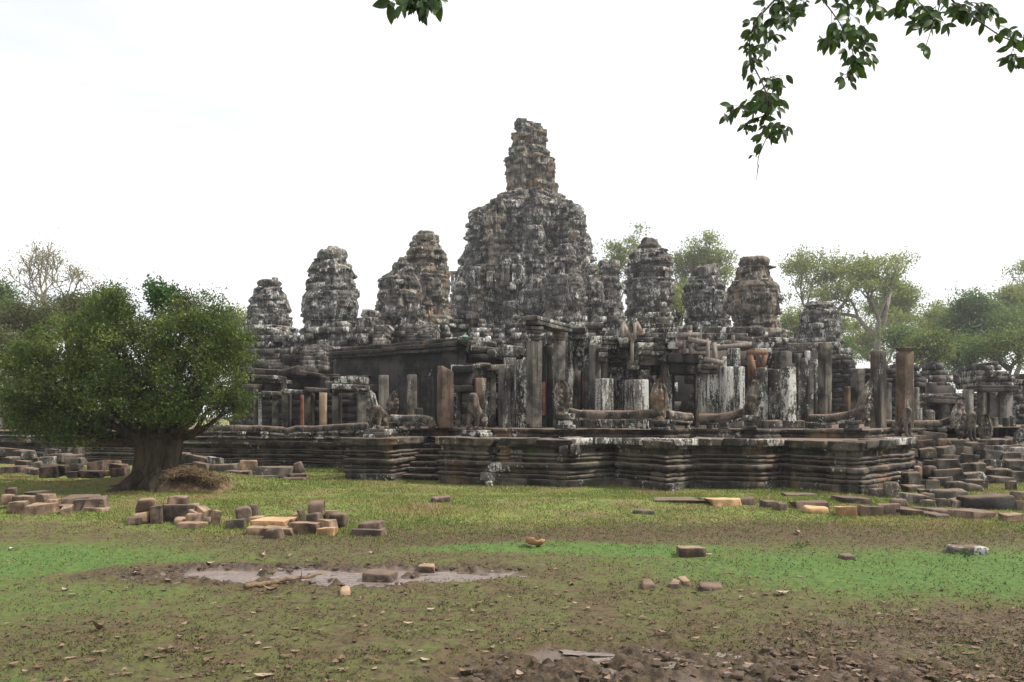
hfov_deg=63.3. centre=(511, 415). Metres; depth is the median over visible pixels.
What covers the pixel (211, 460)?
stone block
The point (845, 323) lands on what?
tree
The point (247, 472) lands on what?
stone block
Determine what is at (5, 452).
stone block
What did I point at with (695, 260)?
tree
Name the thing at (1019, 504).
stone block
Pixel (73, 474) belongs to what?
stone block
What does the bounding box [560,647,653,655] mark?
puddle
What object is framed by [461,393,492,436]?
guardian lion
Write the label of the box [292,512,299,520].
stone block
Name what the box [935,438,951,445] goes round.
stone block
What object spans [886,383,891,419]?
pillar stump
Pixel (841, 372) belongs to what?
ruined wall
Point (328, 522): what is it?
stone block
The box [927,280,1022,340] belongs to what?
tree
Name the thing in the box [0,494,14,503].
stone block
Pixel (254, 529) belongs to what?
stone block
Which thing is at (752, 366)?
timber trestle
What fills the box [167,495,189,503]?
stone block
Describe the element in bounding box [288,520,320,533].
stone block
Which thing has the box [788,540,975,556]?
weeds
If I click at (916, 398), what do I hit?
pillar stump
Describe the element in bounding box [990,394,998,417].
blocked doorway
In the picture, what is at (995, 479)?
stone block
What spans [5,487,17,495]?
stone block
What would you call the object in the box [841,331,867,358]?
tree
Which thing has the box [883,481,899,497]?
stone block
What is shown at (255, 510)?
stone block
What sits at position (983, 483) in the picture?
stone block
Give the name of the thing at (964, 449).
stone block
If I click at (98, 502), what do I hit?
stone block
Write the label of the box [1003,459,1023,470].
stone block
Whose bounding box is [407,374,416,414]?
stone pillar
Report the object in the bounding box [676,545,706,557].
stone block
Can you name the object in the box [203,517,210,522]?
stone block
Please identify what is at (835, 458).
temple terrace
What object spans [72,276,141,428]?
tree
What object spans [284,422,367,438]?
naga balustrade
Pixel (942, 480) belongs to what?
stone block
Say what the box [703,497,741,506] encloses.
stone block
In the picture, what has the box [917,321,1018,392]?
tree
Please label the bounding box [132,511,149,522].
stone block
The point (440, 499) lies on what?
stone block
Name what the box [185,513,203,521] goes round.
stone block
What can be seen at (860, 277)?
tree
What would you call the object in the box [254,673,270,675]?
fallen leaf
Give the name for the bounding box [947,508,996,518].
stone block
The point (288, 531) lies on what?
stone block
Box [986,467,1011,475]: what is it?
stone block
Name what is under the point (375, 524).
stone block
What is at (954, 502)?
stone block
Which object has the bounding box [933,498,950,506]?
stone block
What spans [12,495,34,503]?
stone block
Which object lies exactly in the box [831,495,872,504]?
stone block
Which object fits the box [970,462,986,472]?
stone block
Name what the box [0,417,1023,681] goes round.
ground
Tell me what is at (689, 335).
timber shoring
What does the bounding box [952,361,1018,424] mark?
ruined doorway
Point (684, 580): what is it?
stone block
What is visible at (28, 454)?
stone block
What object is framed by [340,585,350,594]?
stone block
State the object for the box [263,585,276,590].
fallen leaf
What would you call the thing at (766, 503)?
stone block
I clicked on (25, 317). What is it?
tree
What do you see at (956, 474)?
stone block
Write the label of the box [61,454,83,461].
stone block
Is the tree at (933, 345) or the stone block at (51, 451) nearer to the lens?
the stone block at (51, 451)
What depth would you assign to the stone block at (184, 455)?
31.97 m
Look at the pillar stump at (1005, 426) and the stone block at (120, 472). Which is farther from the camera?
the pillar stump at (1005, 426)
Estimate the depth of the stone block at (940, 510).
19.42 m
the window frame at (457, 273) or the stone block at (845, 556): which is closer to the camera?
the stone block at (845, 556)
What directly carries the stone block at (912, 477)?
on the ground at (434, 647)
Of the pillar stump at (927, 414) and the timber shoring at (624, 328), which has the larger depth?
the pillar stump at (927, 414)
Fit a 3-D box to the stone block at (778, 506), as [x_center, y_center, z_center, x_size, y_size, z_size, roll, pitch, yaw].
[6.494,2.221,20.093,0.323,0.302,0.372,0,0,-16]
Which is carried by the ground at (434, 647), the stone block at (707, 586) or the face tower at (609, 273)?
the stone block at (707, 586)
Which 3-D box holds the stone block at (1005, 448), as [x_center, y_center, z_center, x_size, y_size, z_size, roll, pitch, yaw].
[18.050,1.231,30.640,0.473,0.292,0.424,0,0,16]
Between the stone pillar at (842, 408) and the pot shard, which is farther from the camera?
the stone pillar at (842, 408)
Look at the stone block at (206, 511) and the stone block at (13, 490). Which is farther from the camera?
the stone block at (13, 490)
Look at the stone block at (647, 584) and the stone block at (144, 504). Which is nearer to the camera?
the stone block at (647, 584)
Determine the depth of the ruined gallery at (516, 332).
66.35 m
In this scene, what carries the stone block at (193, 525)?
on the ground at (434, 647)
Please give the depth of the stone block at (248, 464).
30.30 m
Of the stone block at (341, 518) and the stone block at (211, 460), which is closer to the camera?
the stone block at (341, 518)
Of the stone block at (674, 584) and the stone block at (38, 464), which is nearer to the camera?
the stone block at (674, 584)
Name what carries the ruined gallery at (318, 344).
on the terrace at (270, 353)
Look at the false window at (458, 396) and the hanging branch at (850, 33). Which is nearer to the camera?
the hanging branch at (850, 33)
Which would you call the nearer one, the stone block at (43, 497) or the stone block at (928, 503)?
the stone block at (43, 497)
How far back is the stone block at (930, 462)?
28.11 m
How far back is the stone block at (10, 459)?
32.51 m
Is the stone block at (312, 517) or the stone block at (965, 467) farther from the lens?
the stone block at (965, 467)
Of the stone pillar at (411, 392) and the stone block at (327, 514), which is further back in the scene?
the stone pillar at (411, 392)
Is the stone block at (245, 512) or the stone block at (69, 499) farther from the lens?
the stone block at (69, 499)
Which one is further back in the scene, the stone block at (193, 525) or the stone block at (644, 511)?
the stone block at (644, 511)
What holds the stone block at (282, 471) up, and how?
on the ground at (434, 647)
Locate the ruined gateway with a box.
[451,312,831,428]
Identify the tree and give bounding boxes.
[0,227,104,347]
[0,264,35,328]
[0,271,270,493]
[0,286,75,368]
[0,314,26,368]
[31,280,92,373]
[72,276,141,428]
[221,299,246,418]
[593,221,649,320]
[668,225,738,290]
[672,277,689,325]
[775,241,849,311]
[777,294,824,337]
[802,246,949,354]
[839,310,858,342]
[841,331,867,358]
[842,301,925,365]
[860,280,955,331]
[865,317,930,372]
[886,318,967,382]
[915,299,956,361]
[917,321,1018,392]
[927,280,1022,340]
[962,296,1023,361]
[967,315,1023,374]
[990,257,1023,373]
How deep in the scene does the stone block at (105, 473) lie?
28.79 m
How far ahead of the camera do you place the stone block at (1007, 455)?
29.86 m
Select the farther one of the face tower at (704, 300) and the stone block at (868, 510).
the face tower at (704, 300)
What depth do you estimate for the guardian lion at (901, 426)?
30.08 m
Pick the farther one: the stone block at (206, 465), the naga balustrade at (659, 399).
the stone block at (206, 465)
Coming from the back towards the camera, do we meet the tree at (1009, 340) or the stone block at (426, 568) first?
the tree at (1009, 340)
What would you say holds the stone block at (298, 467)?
on the stone block at (297, 475)
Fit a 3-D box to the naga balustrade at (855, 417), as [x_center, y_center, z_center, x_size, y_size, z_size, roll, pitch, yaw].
[11.245,-0.355,28.574,2.277,1.750,0.667,0,0,27]
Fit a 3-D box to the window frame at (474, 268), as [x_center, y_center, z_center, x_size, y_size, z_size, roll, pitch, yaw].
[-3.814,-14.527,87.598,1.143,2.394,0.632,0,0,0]
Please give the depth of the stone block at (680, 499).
21.01 m
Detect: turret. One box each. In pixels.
[356,309,382,328]
[886,364,927,382]
[920,362,952,382]
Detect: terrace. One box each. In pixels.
[0,424,1020,494]
[229,349,855,424]
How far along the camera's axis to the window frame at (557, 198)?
93.71 m
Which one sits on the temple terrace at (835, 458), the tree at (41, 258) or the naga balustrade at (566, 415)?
the naga balustrade at (566, 415)
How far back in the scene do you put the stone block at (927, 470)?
27.60 m
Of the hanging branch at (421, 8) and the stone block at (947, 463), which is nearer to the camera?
the hanging branch at (421, 8)
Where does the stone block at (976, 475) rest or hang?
on the ground at (434, 647)
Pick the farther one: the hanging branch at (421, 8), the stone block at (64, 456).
the stone block at (64, 456)
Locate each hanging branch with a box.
[372,0,447,25]
[719,0,809,180]
[815,0,887,90]
[885,0,1023,72]
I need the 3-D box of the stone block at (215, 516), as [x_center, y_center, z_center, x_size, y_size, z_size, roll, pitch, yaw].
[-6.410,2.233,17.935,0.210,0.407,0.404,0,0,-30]
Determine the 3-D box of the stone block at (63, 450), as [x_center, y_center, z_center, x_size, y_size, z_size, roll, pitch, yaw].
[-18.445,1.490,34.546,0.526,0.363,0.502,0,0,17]
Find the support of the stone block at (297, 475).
on the ground at (434, 647)
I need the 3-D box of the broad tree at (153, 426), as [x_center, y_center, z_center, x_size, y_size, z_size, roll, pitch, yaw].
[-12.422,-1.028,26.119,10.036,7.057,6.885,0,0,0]
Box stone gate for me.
[517,315,573,427]
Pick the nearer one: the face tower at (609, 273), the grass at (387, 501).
the grass at (387, 501)
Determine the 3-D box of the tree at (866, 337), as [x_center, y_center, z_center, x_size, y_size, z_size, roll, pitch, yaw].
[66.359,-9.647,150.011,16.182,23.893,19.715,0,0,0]
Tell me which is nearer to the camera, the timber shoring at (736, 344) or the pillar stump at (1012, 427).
the timber shoring at (736, 344)
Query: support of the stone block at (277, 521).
on the ground at (434, 647)
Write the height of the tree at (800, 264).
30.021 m
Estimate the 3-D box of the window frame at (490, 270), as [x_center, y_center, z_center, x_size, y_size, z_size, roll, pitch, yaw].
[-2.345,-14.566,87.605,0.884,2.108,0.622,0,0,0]
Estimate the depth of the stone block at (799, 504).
20.18 m
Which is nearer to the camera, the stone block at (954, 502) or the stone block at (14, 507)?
the stone block at (14, 507)
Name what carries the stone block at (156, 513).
on the ground at (434, 647)
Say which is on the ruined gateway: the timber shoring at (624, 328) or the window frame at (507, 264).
the timber shoring at (624, 328)
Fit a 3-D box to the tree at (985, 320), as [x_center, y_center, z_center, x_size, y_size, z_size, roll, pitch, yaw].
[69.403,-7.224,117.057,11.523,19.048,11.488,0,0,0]
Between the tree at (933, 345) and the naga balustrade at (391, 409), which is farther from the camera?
the tree at (933, 345)
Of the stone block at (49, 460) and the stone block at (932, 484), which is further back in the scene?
the stone block at (49, 460)
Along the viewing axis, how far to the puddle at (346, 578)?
12.79 m
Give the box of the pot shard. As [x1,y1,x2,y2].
[525,537,544,545]
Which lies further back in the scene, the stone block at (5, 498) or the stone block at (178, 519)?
the stone block at (5, 498)
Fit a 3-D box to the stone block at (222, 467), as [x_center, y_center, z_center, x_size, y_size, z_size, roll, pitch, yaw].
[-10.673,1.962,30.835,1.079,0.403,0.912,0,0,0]
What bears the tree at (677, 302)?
on the ground at (434, 647)
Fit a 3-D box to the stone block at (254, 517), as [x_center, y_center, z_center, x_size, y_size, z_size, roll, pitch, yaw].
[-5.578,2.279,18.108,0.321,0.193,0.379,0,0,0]
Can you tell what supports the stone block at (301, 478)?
on the ground at (434, 647)
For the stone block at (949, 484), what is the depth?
25.59 m
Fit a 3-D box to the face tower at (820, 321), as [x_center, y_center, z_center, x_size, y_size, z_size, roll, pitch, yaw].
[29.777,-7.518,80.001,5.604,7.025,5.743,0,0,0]
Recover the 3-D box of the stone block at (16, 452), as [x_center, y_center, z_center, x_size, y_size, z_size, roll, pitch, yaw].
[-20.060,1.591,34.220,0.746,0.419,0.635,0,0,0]
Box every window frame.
[450,271,459,291]
[470,266,480,289]
[486,267,493,287]
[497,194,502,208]
[500,262,509,285]
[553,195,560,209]
[582,275,592,293]
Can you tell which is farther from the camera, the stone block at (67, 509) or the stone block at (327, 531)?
the stone block at (67, 509)
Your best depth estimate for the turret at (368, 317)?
59.32 m
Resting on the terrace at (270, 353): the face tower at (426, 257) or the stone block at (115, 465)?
the face tower at (426, 257)
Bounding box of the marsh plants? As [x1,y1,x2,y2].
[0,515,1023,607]
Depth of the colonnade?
38.34 m
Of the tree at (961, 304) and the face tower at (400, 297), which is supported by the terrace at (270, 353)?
the face tower at (400, 297)
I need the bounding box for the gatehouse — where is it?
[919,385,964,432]
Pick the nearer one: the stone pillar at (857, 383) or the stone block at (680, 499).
the stone block at (680, 499)
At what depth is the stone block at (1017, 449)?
30.30 m
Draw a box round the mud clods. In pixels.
[5,555,1023,681]
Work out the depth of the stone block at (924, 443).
29.54 m
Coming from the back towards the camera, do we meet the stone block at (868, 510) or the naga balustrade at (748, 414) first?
the naga balustrade at (748, 414)
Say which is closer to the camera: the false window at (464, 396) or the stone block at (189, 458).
the stone block at (189, 458)
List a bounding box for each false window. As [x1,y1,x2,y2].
[456,393,460,425]
[461,393,469,401]
[461,403,468,413]
[462,414,467,424]
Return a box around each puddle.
[122,566,526,586]
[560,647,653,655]
[592,652,802,680]
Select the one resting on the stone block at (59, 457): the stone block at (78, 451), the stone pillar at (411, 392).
the stone block at (78, 451)
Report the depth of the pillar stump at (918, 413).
36.02 m
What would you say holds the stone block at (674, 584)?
on the ground at (434, 647)
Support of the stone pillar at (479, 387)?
on the temple terrace at (835, 458)
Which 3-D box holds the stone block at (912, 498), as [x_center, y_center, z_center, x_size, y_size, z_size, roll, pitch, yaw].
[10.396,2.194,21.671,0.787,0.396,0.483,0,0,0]
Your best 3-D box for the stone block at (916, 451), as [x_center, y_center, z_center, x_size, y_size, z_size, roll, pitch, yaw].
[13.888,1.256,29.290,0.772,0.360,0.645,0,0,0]
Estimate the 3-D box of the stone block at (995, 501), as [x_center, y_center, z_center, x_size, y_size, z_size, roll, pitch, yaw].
[11.804,2.165,20.703,1.247,0.452,0.854,0,0,0]
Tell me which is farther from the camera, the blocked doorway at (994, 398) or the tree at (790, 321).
the tree at (790, 321)
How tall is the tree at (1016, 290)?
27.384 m
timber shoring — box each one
[621,324,633,362]
[633,321,644,339]
[677,330,723,372]
[697,335,751,351]
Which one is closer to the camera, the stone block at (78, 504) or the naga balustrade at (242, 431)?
the stone block at (78, 504)
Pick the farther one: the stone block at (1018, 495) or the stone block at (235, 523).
the stone block at (1018, 495)
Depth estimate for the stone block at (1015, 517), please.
18.35 m
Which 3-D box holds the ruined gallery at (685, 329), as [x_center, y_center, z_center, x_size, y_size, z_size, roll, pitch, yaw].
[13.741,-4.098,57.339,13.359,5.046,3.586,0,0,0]
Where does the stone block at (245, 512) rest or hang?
on the ground at (434, 647)
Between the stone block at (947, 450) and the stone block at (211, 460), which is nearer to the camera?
the stone block at (947, 450)
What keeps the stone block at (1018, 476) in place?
on the ground at (434, 647)
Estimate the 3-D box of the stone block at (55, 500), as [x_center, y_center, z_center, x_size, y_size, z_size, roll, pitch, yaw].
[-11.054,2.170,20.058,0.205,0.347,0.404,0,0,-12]
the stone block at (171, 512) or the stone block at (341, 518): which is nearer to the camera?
the stone block at (341, 518)
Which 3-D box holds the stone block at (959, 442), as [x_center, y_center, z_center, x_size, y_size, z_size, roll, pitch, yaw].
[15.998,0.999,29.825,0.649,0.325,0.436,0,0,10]
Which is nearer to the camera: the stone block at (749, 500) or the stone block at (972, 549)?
the stone block at (972, 549)
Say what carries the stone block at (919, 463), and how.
on the temple terrace at (835, 458)
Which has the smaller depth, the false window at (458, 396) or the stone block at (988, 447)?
the stone block at (988, 447)
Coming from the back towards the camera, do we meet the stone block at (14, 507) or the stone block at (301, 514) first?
the stone block at (14, 507)
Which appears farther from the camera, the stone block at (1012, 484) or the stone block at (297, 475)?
the stone block at (297, 475)
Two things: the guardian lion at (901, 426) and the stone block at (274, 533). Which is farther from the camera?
the guardian lion at (901, 426)
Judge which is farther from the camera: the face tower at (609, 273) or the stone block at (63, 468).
the face tower at (609, 273)
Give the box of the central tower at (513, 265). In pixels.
[449,117,604,337]
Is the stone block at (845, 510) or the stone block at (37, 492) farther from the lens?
the stone block at (37, 492)
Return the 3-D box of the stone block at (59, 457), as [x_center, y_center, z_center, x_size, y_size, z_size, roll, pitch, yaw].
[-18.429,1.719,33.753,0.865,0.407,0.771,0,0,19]
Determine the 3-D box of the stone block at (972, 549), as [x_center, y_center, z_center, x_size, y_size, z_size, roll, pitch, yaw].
[8.055,2.404,14.743,0.592,0.228,0.478,0,0,6]
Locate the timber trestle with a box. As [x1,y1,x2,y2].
[746,350,767,379]
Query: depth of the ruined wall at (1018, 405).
45.01 m
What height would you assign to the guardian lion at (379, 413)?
1.129 m
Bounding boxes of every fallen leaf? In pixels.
[93,617,106,629]
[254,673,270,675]
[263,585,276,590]
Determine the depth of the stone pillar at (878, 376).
31.54 m
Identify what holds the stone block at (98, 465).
on the ground at (434, 647)
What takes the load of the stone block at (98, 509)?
on the ground at (434, 647)
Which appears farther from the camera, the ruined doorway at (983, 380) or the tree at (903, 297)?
the tree at (903, 297)
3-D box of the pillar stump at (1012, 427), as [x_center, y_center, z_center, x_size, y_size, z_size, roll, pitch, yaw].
[21.771,0.485,36.096,0.211,0.979,0.208,0,0,-25]
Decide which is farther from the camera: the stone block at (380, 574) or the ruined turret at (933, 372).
the ruined turret at (933, 372)
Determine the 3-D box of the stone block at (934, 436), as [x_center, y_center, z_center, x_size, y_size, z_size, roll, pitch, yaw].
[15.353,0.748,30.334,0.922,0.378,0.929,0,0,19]
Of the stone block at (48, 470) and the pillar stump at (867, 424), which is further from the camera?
the pillar stump at (867, 424)
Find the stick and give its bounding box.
[243,567,321,588]
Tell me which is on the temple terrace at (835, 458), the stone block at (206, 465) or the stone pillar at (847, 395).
the stone pillar at (847, 395)
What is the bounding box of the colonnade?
[236,365,383,427]
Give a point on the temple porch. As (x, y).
(461, 323)
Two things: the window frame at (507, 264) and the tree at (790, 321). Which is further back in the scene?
the tree at (790, 321)
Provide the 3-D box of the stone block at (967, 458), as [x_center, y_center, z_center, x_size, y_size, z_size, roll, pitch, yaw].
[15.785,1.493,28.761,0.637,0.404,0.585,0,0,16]
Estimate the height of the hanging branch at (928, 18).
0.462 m
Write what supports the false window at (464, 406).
in the ruined gateway
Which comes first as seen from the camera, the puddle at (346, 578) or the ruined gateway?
the puddle at (346, 578)
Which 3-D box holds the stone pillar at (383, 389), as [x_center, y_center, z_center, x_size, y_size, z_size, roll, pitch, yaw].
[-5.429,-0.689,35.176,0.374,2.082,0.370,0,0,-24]
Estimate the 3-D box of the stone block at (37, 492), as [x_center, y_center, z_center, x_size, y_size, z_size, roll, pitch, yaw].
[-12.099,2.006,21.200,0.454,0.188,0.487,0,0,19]
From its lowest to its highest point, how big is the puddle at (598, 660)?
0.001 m
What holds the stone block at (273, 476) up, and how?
on the ground at (434, 647)
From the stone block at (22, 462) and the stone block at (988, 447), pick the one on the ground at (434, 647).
the stone block at (22, 462)
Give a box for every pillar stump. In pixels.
[864,410,869,426]
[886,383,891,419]
[914,387,919,419]
[915,408,921,419]
[924,410,933,419]
[931,412,934,419]
[962,390,973,423]
[991,418,997,436]
[1002,418,1008,436]
[1009,416,1015,436]
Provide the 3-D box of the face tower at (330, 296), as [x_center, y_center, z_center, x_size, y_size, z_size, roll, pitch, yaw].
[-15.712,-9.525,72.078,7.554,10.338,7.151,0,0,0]
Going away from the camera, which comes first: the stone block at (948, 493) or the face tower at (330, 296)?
the stone block at (948, 493)
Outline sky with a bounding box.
[0,0,1023,416]
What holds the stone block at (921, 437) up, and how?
on the stone block at (924, 443)
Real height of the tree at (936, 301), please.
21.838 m
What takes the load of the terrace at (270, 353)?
on the ground at (434, 647)
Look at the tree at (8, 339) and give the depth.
48.38 m
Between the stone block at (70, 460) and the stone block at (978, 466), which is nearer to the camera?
the stone block at (978, 466)
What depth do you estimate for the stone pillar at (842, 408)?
32.02 m
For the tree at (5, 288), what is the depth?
60.96 m
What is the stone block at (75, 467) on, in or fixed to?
on the ground at (434, 647)
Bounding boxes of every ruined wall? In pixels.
[832,356,976,427]
[990,374,1023,428]
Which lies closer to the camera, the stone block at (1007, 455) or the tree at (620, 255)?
the stone block at (1007, 455)
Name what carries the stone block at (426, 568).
on the ground at (434, 647)
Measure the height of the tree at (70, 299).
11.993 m
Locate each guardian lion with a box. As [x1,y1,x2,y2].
[363,405,397,435]
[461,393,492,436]
[891,407,911,436]
[955,411,977,442]
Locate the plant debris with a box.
[0,521,1023,681]
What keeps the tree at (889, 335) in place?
on the ground at (434, 647)
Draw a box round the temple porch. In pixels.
[445,311,494,336]
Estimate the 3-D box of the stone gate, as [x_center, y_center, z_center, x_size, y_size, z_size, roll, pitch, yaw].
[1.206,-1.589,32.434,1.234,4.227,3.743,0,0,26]
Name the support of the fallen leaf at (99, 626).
on the ground at (434, 647)
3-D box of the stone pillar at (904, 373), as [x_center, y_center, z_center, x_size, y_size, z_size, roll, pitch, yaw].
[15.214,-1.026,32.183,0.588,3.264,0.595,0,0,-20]
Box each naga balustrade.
[205,425,285,438]
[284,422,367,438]
[365,390,436,431]
[552,380,660,428]
[650,377,693,430]
[697,378,761,429]
[805,380,874,430]
[886,399,965,435]
[977,414,1023,444]
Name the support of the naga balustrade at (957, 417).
on the temple terrace at (835, 458)
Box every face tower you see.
[242,277,298,346]
[299,245,359,334]
[374,257,424,330]
[404,230,453,324]
[598,260,626,321]
[624,237,675,324]
[681,263,731,331]
[726,255,790,337]
[795,301,848,355]
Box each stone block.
[0,447,20,456]
[0,465,29,472]
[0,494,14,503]
[4,456,20,463]
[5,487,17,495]
[6,500,28,513]
[12,449,37,459]
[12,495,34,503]
[15,460,31,465]
[21,451,36,458]
[22,467,38,474]
[22,502,59,514]
[24,490,50,495]
[29,461,42,467]
[33,493,55,502]
[38,456,56,463]
[39,464,59,477]
[43,453,71,462]
[44,449,60,453]
[47,498,60,504]
[58,465,69,475]
[60,504,73,514]
[61,448,71,452]
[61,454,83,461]
[61,494,100,503]
[64,458,77,464]
[64,471,80,477]
[65,464,83,470]
[72,447,84,455]
[73,499,86,510]
[77,457,87,464]
[79,470,104,477]
[82,495,109,511]
[84,507,111,511]
[87,461,106,470]
[101,460,121,469]
[101,471,110,475]
[109,463,128,470]
[109,467,130,477]
[126,517,142,525]
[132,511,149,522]
[135,498,155,511]
[150,505,163,523]
[162,504,194,522]
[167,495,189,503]
[174,517,185,524]
[176,521,207,529]
[180,452,190,460]
[181,454,206,465]
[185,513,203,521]
[192,461,210,470]
[194,505,211,516]
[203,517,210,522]
[207,456,223,464]
[209,463,239,472]
[211,510,221,525]
[224,470,252,475]
[226,518,244,529]
[235,506,251,522]
[239,460,257,470]
[246,525,264,534]
[247,515,264,523]
[250,504,258,515]
[250,517,297,525]
[253,466,306,477]
[255,475,278,477]
[263,525,293,535]
[264,528,284,538]
[281,477,309,480]
[288,473,306,476]
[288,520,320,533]
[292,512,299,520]
[293,461,305,473]
[297,509,306,520]
[306,512,321,521]
[308,500,325,515]
[316,527,337,535]
[317,519,338,529]
[323,510,337,518]
[329,512,347,525]
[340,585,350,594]
[352,527,387,536]
[358,520,384,528]
[362,568,397,582]
[417,563,434,572]
[430,495,450,502]
[633,509,654,514]
[641,578,654,589]
[654,497,706,503]
[669,579,680,588]
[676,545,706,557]
[677,576,690,585]
[699,582,722,590]
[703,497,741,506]
[739,496,754,504]
[759,500,773,507]
[772,501,787,510]
[781,492,816,496]
[788,500,829,509]
[802,505,828,513]
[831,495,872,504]
[833,506,857,516]
[838,553,855,559]
[857,505,882,515]
[868,488,884,496]
[877,503,900,515]
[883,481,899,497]
[890,498,908,506]
[895,492,928,504]
[896,506,923,515]
[900,471,922,484]
[901,484,924,492]
[909,435,925,439]
[910,448,917,456]
[910,465,921,476]
[911,507,947,513]
[913,439,934,448]
[914,460,922,466]
[916,447,936,457]
[916,488,967,498]
[917,431,946,440]
[919,499,935,506]
[920,492,934,499]
[921,479,939,488]
[922,465,936,476]
[922,510,949,518]
[923,460,936,467]
[927,477,952,485]
[931,459,959,468]
[932,468,963,480]
[933,445,956,456]
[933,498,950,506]
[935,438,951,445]
[939,454,960,461]
[944,481,964,488]
[945,544,988,554]
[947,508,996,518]
[949,497,960,507]
[951,439,966,447]
[956,446,972,454]
[956,493,1016,509]
[957,463,972,471]
[957,482,982,491]
[959,453,979,462]
[960,478,987,488]
[964,471,988,481]
[965,442,984,450]
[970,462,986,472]
[975,445,993,451]
[975,450,1003,459]
[981,459,1005,467]
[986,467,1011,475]
[986,475,1013,483]
[994,445,1009,451]
[998,513,1023,521]
[1002,452,1021,459]
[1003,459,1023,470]
[1005,480,1016,489]
[1006,471,1023,481]
[1009,447,1023,455]
[1009,491,1023,499]
[1016,501,1023,510]
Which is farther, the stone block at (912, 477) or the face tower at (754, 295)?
the face tower at (754, 295)
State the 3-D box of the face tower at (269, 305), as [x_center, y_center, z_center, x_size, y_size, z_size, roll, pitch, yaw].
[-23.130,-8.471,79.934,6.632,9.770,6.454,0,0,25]
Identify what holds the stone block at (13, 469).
on the ground at (434, 647)
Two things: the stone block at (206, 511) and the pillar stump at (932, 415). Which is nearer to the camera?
the stone block at (206, 511)
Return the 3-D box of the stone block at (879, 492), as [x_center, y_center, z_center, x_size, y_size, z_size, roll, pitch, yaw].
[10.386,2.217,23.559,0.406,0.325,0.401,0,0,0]
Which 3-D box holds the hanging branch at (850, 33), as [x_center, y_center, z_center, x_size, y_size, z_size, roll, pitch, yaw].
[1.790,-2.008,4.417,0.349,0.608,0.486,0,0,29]
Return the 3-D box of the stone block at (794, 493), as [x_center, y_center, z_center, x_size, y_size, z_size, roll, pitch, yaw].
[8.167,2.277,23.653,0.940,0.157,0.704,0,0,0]
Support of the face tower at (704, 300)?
on the terrace at (270, 353)
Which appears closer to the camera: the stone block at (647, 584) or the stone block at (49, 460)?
the stone block at (647, 584)
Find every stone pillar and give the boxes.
[379,375,388,423]
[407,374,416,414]
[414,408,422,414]
[437,366,453,427]
[472,378,485,424]
[818,342,831,427]
[839,405,846,427]
[844,386,850,410]
[850,368,864,423]
[870,351,886,427]
[895,347,913,427]
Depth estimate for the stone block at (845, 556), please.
14.13 m
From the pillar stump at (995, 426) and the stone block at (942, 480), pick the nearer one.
the stone block at (942, 480)
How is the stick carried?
on the ground at (434, 647)
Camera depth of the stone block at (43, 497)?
20.08 m
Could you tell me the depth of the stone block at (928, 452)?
28.93 m
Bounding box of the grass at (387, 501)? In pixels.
[0,465,1023,566]
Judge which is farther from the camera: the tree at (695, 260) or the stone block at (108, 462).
the tree at (695, 260)
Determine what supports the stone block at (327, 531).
on the ground at (434, 647)
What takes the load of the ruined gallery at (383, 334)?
on the temple terrace at (835, 458)
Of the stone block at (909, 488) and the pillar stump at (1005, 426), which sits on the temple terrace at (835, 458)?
the pillar stump at (1005, 426)
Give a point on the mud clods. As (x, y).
(738, 673)
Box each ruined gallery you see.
[0,369,59,428]
[241,327,304,368]
[289,321,373,375]
[355,324,456,346]
[451,336,524,412]
[468,315,625,348]
[616,318,794,350]
[800,342,856,368]
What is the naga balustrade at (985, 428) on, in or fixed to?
on the temple terrace at (835, 458)
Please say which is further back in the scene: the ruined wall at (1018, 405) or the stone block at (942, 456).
the ruined wall at (1018, 405)
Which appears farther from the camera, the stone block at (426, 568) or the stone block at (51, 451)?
the stone block at (51, 451)
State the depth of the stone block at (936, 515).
18.95 m
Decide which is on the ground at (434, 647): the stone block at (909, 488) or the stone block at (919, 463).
the stone block at (909, 488)
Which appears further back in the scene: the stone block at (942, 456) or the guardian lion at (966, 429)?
the guardian lion at (966, 429)
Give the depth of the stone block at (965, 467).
27.78 m
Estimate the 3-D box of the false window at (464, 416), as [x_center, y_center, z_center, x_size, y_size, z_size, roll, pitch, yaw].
[-1.825,0.118,33.630,0.420,0.469,0.439,0,0,0]
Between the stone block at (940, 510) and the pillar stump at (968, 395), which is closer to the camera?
the stone block at (940, 510)
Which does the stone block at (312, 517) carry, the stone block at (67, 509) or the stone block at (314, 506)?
the stone block at (314, 506)
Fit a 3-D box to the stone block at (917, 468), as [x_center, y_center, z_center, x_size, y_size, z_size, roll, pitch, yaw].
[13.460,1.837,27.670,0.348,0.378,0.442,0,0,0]
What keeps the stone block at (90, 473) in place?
on the ground at (434, 647)
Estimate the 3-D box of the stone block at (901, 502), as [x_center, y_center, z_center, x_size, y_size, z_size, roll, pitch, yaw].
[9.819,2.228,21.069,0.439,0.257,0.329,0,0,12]
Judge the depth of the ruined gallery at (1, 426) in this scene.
45.95 m
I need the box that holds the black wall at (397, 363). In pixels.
[329,338,469,425]
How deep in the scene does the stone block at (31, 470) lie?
29.30 m
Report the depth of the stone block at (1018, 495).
22.40 m

